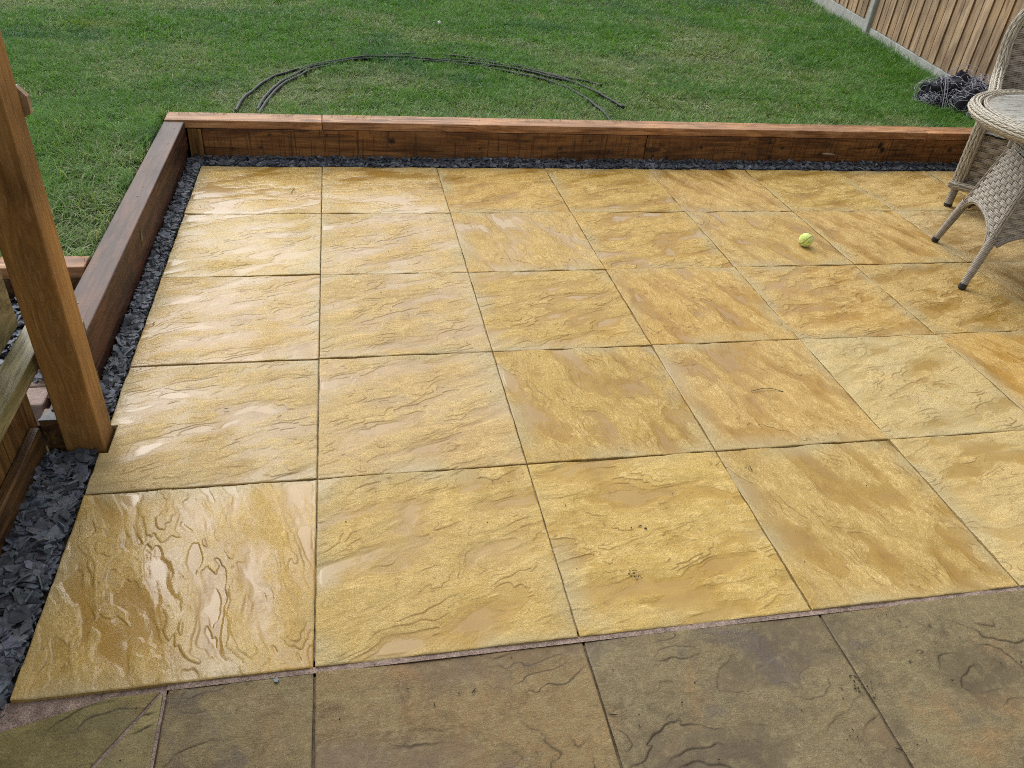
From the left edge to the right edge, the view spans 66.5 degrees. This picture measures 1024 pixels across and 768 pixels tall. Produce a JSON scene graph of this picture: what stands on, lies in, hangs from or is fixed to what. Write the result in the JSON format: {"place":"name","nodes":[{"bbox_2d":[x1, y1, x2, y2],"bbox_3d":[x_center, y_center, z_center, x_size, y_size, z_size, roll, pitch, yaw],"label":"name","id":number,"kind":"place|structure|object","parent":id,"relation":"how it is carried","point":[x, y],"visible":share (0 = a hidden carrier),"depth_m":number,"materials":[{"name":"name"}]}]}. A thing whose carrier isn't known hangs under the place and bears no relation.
{"place":"outdoors","nodes":[
{"label":"outdoors","id":0,"kind":"place"},
{"bbox_2d":[7,446,97,702],"bbox_3d":[-1.149,0.516,1.794,0.160,0.001,1.330,-3,36,-11],"label":"slate bed","id":1,"kind":"object","parent":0,"point":[44,598],"depth_m":1.92,"materials":[{"name":"grey stone"}]},
{"bbox_2d":[37,408,66,451],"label":"timber block","id":2,"kind":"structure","parent":1,"relation":"on","point":[48,422],"depth_m":2.16,"materials":[{"name":"brown wood"}]},
{"bbox_2d":[0,31,113,455],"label":"wooden post","id":3,"kind":"object","parent":1,"relation":"on","point":[34,260],"visible":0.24,"depth_m":1.92,"materials":[{"name":"brown wood"}]},
{"bbox_2d":[16,84,32,116],"bbox_3d":[-1.540,-0.618,1.679,0.914,0.070,0.018,-3,36,-11],"label":"handrail","id":4,"kind":"object","parent":3,"relation":"attached to","point":[24,97],"visible":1,"depth_m":1.76,"materials":[{"name":"brown wood"}]},
{"bbox_2d":[0,686,166,767],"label":"mortar bed","id":5,"kind":"object","parent":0,"point":[16,715],"visible":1,"depth_m":1.59,"materials":[{"name":"grey concrete"}]},
{"bbox_2d":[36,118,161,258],"bbox_3d":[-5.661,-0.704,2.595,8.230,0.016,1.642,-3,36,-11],"label":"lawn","id":6,"kind":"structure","parent":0,"point":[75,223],"depth_m":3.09,"materials":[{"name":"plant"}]},
{"bbox_2d":[38,126,322,694],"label":"ground","id":7,"kind":"structure","parent":0,"point":[189,155],"depth_m":4.32,"materials":[{"name":"soil"}]},
{"bbox_2d":[0,271,46,557],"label":"boarded screen","id":8,"kind":"object","parent":7,"relation":"on","point":[23,449],"visible":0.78,"depth_m":2.02,"materials":[{"name":"brown wood"}]},
{"bbox_2d":[29,369,45,387],"bbox_3d":[-1.503,0.013,2.428,0.178,0.082,0.092,-3,36,-11],"label":"edging stone","id":9,"kind":"object","parent":7,"relation":"on","point":[40,383],"depth_m":2.38,"materials":[{"name":"stone"}]},
{"bbox_2d":[27,387,50,425],"bbox_3d":[-1.486,0.071,2.349,0.180,0.082,0.092,-3,36,-11],"label":"edging stone","id":10,"kind":"object","parent":7,"relation":"on","point":[39,400],"visible":0.2,"depth_m":2.33,"materials":[{"name":"stone"}]},
{"bbox_2d":[0,256,90,302],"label":"timber edging","id":11,"kind":"object","parent":7,"relation":"on","point":[77,266],"visible":0.22,"depth_m":2.67,"materials":[{"name":"brown wood"}]},
{"bbox_2d":[0,692,159,767],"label":"weathered slab","id":12,"kind":"structure","parent":7,"relation":"on","point":[87,736],"depth_m":1.54,"materials":[{"name":"beige stone"}]},
{"bbox_2d":[49,121,187,408],"bbox_3d":[-1.505,-0.587,3.132,0.104,0.242,2.205,-3,36,-11],"label":"timber edging","id":13,"kind":"object","parent":7,"relation":"on","point":[108,283],"visible":0.77,"depth_m":2.92,"materials":[{"name":"brown wood"}]},
{"bbox_2d":[95,694,162,767],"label":"weathered slab","id":14,"kind":"structure","parent":7,"relation":"on","point":[133,748],"depth_m":1.54,"materials":[{"name":"beige stone"}]},
{"bbox_2d":[109,170,199,419],"bbox_3d":[-1.431,-0.489,3.165,0.080,0.001,2.115,-3,36,-11],"label":"slate bed","id":15,"kind":"object","parent":7,"relation":"on","point":[112,413],"depth_m":2.79,"materials":[{"name":"grey stone"}]},
{"bbox_2d":[155,674,313,767],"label":"weathered slab","id":16,"kind":"structure","parent":7,"relation":"on","point":[264,723],"depth_m":1.59,"materials":[{"name":"beige stone"}]},
{"bbox_2d":[315,642,619,767],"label":"weathered slab","id":17,"kind":"structure","parent":7,"relation":"on","point":[538,707],"depth_m":1.65,"materials":[{"name":"beige stone"}]},
{"bbox_2d":[164,112,975,164],"bbox_3d":[0.743,-1.393,4.548,5.134,0.238,0.130,-3,36,-11],"label":"timber edging","id":18,"kind":"object","parent":7,"relation":"on","point":[229,135],"visible":0.77,"depth_m":4.38,"materials":[{"name":"brown wood"}]},
{"bbox_2d":[583,615,910,767],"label":"weathered slab","id":19,"kind":"structure","parent":7,"relation":"on","point":[751,693],"depth_m":1.72,"materials":[{"name":"beige stone"}]},
{"bbox_2d":[808,0,865,29],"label":"gravel board","id":20,"kind":"object","parent":7,"relation":"on","point":[848,14],"visible":0.06,"depth_m":8.00,"materials":[{"name":"concrete"}]},
{"bbox_2d":[834,0,870,17],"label":"closeboard fence","id":21,"kind":"object","parent":20,"relation":"on","point":[860,8],"visible":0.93,"depth_m":7.65,"materials":[{"name":"brown wood"}]},
{"bbox_2d":[862,0,878,35],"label":"fence post","id":22,"kind":"object","parent":7,"relation":"on","point":[870,15],"depth_m":7.30,"materials":[{"name":"concrete"}]},
{"bbox_2d":[868,28,952,77],"bbox_3d":[3.325,-2.390,6.247,0.046,0.309,2.870,5,35,-1],"label":"gravel board","id":23,"kind":"object","parent":7,"relation":"on","point":[924,63],"visible":0.15,"depth_m":6.53,"materials":[{"name":"concrete"}]},
{"bbox_2d":[871,0,1023,84],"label":"closeboard fence","id":24,"kind":"object","parent":23,"relation":"on","point":[946,35],"visible":0.65,"depth_m":5.91,"materials":[{"name":"brown wood"}]},
{"bbox_2d":[819,590,1023,767],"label":"weathered slab","id":25,"kind":"structure","parent":7,"relation":"on","point":[971,715],"depth_m":1.82,"materials":[{"name":"grey stone"}]},
{"bbox_2d":[0,0,975,257],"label":"lawn","id":26,"kind":"structure","parent":0,"point":[578,48],"depth_m":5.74,"materials":[{"name":"plant"}]},
{"bbox_2d":[234,55,624,112],"bbox_3d":[-0.500,-1.889,4.907,2.258,0.037,1.296,-3,36,-11],"label":"bent pipe","id":27,"kind":"object","parent":26,"relation":"on","point":[250,92],"visible":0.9,"depth_m":5.18,"materials":[{"name":"grey plastic"}]},
{"bbox_2d":[257,52,601,113],"bbox_3d":[-0.646,-1.986,5.032,2.260,0.037,1.073,-15,40,-26],"label":"bent pipe","id":28,"kind":"object","parent":26,"relation":"on","point":[279,87],"visible":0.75,"depth_m":5.10,"materials":[{"name":"grey plastic"}]},
{"bbox_2d":[256,57,610,119],"bbox_3d":[-0.510,-1.855,4.862,1.998,0.036,1.308,-3,36,-11],"label":"bent pipe","id":29,"kind":"object","parent":26,"relation":"on","point":[269,92],"visible":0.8,"depth_m":5.11,"materials":[{"name":"grey plastic"}]},
{"bbox_2d":[441,58,570,79],"bbox_3d":[-0.023,-2.174,5.373,0.962,0.031,0.161,16,37,15],"label":"bent pipe","id":30,"kind":"object","parent":26,"relation":"on","point":[538,71],"visible":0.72,"depth_m":5.41,"materials":[{"name":"grey plastic"}]},
{"bbox_2d":[912,63,990,123],"bbox_3d":[3.137,-1.994,5.320,0.532,0.293,0.718,-3,36,-11],"label":"netting heap","id":31,"kind":"object","parent":26,"relation":"on","point":[960,88],"visible":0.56,"depth_m":5.37,"materials":[{"name":"black plastic"}]},
{"bbox_2d":[153,618,912,767],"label":"joint sand","id":32,"kind":"structure","parent":0,"point":[313,727],"depth_m":1.65,"materials":[{"name":"grey sand"}]},
{"bbox_2d":[97,170,1018,660],"bbox_3d":[1.108,-0.342,3.268,4.880,0.001,2.980,-3,36,-11],"label":"slab bedding","id":33,"kind":"object","parent":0,"point":[509,408],"visible":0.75,"depth_m":2.30,"materials":[{"name":"grey concrete"}]},
{"bbox_2d":[10,480,316,703],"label":"paving slab","id":34,"kind":"structure","parent":33,"relation":"on","point":[158,588],"depth_m":1.84,"materials":[{"name":"stone"}]},
{"bbox_2d":[85,360,317,494],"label":"paving slab","id":35,"kind":"structure","parent":33,"relation":"on","point":[180,427],"depth_m":2.33,"materials":[{"name":"stone"}]},
{"bbox_2d":[130,275,319,367],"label":"paving slab","id":36,"kind":"structure","parent":33,"relation":"on","point":[202,320],"depth_m":2.81,"materials":[{"name":"stone"}]},
{"bbox_2d":[162,214,320,277],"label":"paving slab","id":37,"kind":"structure","parent":33,"relation":"on","point":[230,245],"depth_m":3.30,"materials":[{"name":"stone"}]},
{"bbox_2d":[184,166,321,214],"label":"paving slab","id":38,"kind":"structure","parent":33,"relation":"on","point":[238,190],"depth_m":3.78,"materials":[{"name":"stone"}]},
{"bbox_2d":[322,167,449,213],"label":"paving slab","id":39,"kind":"structure","parent":33,"relation":"on","point":[364,190],"depth_m":3.89,"materials":[{"name":"stone"}]},
{"bbox_2d":[321,213,467,274],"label":"paving slab","id":40,"kind":"structure","parent":33,"relation":"on","point":[354,244],"depth_m":3.42,"materials":[{"name":"stone"}]},
{"bbox_2d":[320,272,491,358],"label":"paving slab","id":41,"kind":"structure","parent":33,"relation":"on","point":[433,313],"depth_m":2.93,"materials":[{"name":"stone"}]},
{"bbox_2d":[318,352,525,479],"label":"paving slab","id":42,"kind":"structure","parent":33,"relation":"on","point":[408,414],"depth_m":2.44,"materials":[{"name":"stone"}]},
{"bbox_2d":[315,465,577,666],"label":"paving slab","id":43,"kind":"structure","parent":33,"relation":"on","point":[412,564],"depth_m":1.96,"materials":[{"name":"stone"}]},
{"bbox_2d":[437,168,569,213],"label":"paving slab","id":44,"kind":"structure","parent":33,"relation":"on","point":[475,190],"depth_m":4.02,"materials":[{"name":"stone"}]},
{"bbox_2d":[451,212,604,272],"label":"paving slab","id":45,"kind":"structure","parent":33,"relation":"on","point":[524,242],"depth_m":3.53,"materials":[{"name":"stone"}]},
{"bbox_2d":[469,270,650,351],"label":"paving slab","id":46,"kind":"structure","parent":33,"relation":"on","point":[547,310],"depth_m":3.05,"materials":[{"name":"stone"}]},
{"bbox_2d":[119,187,1021,765],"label":"leaf crumbs","id":47,"kind":"object","parent":33,"relation":"on","point":[641,577],"visible":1,"depth_m":1.78,"materials":[{"name":"brown plant"}]},
{"bbox_2d":[493,346,714,464],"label":"paving slab","id":48,"kind":"structure","parent":33,"relation":"on","point":[580,404],"depth_m":2.56,"materials":[{"name":"stone"}]},
{"bbox_2d":[545,168,684,212],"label":"paving slab","id":49,"kind":"structure","parent":33,"relation":"on","point":[613,190],"depth_m":4.13,"materials":[{"name":"stone"}]},
{"bbox_2d":[572,212,732,269],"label":"paving slab","id":50,"kind":"structure","parent":33,"relation":"on","point":[634,240],"depth_m":3.66,"materials":[{"name":"stone"}]},
{"bbox_2d":[528,452,810,643],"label":"paving slab","id":51,"kind":"structure","parent":33,"relation":"on","point":[699,549],"depth_m":2.08,"materials":[{"name":"stone"}]},
{"bbox_2d":[606,267,798,345],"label":"paving slab","id":52,"kind":"structure","parent":33,"relation":"on","point":[737,309],"depth_m":3.17,"materials":[{"name":"stone"}]},
{"bbox_2d":[648,169,791,212],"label":"paving slab","id":53,"kind":"structure","parent":33,"relation":"on","point":[695,190],"depth_m":4.25,"materials":[{"name":"stone"}]},
{"bbox_2d":[652,340,887,451],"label":"paving slab","id":54,"kind":"structure","parent":33,"relation":"on","point":[717,384],"depth_m":2.68,"materials":[{"name":"stone"}]},
{"bbox_2d":[686,211,853,267],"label":"paving slab","id":55,"kind":"structure","parent":33,"relation":"on","point":[755,239],"depth_m":3.77,"materials":[{"name":"stone"}]},
{"bbox_2d":[798,233,812,246],"bbox_3d":[1.401,-0.687,3.723,0.067,0.066,0.066,-21,50,21],"label":"tennis ball","id":56,"kind":"object","parent":55,"relation":"on","point":[805,239],"visible":1,"depth_m":3.70,"materials":[{"name":"fabric"}]},
{"bbox_2d":[745,170,892,211],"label":"paving slab","id":57,"kind":"structure","parent":33,"relation":"on","point":[801,190],"depth_m":4.37,"materials":[{"name":"stone"}]},
{"bbox_2d":[736,265,933,339],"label":"paving slab","id":58,"kind":"structure","parent":33,"relation":"on","point":[826,302],"depth_m":3.29,"materials":[{"name":"stone"}]},
{"bbox_2d":[717,441,1017,614],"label":"paving slab","id":59,"kind":"structure","parent":33,"relation":"on","point":[895,529],"depth_m":2.20,"materials":[{"name":"stone"}]},
{"bbox_2d":[793,211,965,264],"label":"paving slab","id":60,"kind":"structure","parent":33,"relation":"on","point":[873,237],"depth_m":3.89,"materials":[{"name":"stone"}]},
{"bbox_2d":[838,171,980,210],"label":"paving slab","id":61,"kind":"structure","parent":33,"relation":"on","point":[909,191],"depth_m":4.51,"materials":[{"name":"stone"}]},
{"bbox_2d":[801,335,1023,439],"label":"paving slab","id":62,"kind":"structure","parent":33,"relation":"on","point":[906,386],"depth_m":2.81,"materials":[{"name":"stone"}]},
{"bbox_2d":[855,263,1023,334],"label":"paving slab","id":63,"kind":"structure","parent":33,"relation":"on","point":[934,299],"depth_m":3.42,"materials":[{"name":"stone"}]},
{"bbox_2d":[926,171,968,196],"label":"paving slab","id":64,"kind":"structure","parent":33,"relation":"on","point":[944,177],"depth_m":4.76,"materials":[{"name":"stone"}]},
{"bbox_2d":[943,9,1023,206],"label":"wicker chair","id":65,"kind":"object","parent":64,"relation":"on","point":[986,147],"visible":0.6,"depth_m":4.22,"materials":[{"name":"beige wicker"}]},
{"bbox_2d":[889,430,1023,586],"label":"paving slab","id":66,"kind":"structure","parent":33,"relation":"on","point":[975,482],"depth_m":2.40,"materials":[{"name":"stone"}]},
{"bbox_2d":[895,211,1023,262],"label":"paving slab","id":67,"kind":"structure","parent":33,"relation":"on","point":[966,231],"depth_m":4.02,"materials":[{"name":"stone"}]},
{"bbox_2d":[936,330,1023,410],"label":"paving slab","id":68,"kind":"structure","parent":33,"relation":"on","point":[997,360],"depth_m":3.03,"materials":[{"name":"stone"}]},
{"bbox_2d":[968,261,1023,301],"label":"paving slab","id":69,"kind":"structure","parent":33,"relation":"on","point":[1008,277],"depth_m":3.65,"materials":[{"name":"stone"}]},
{"bbox_2d":[931,89,1023,289],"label":"wicker table","id":70,"kind":"object","parent":69,"relation":"on","point":[995,195],"visible":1,"depth_m":3.39,"materials":[{"name":"beige wicker"}]},
{"bbox_2d":[167,586,1023,689],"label":"mortar bed","id":71,"kind":"object","parent":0,"point":[483,650],"visible":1,"depth_m":1.81,"materials":[{"name":"grey concrete"}]},
{"label":"slate bed","id":72,"kind":"structure","parent":0,"visible":0},
{"bbox_2d":[0,153,958,718],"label":"slate chippings","id":73,"kind":"object","parent":72,"relation":"on","point":[34,547],"visible":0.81,"depth_m":2.49,"materials":[{"name":"grey gravel"}]}
]}

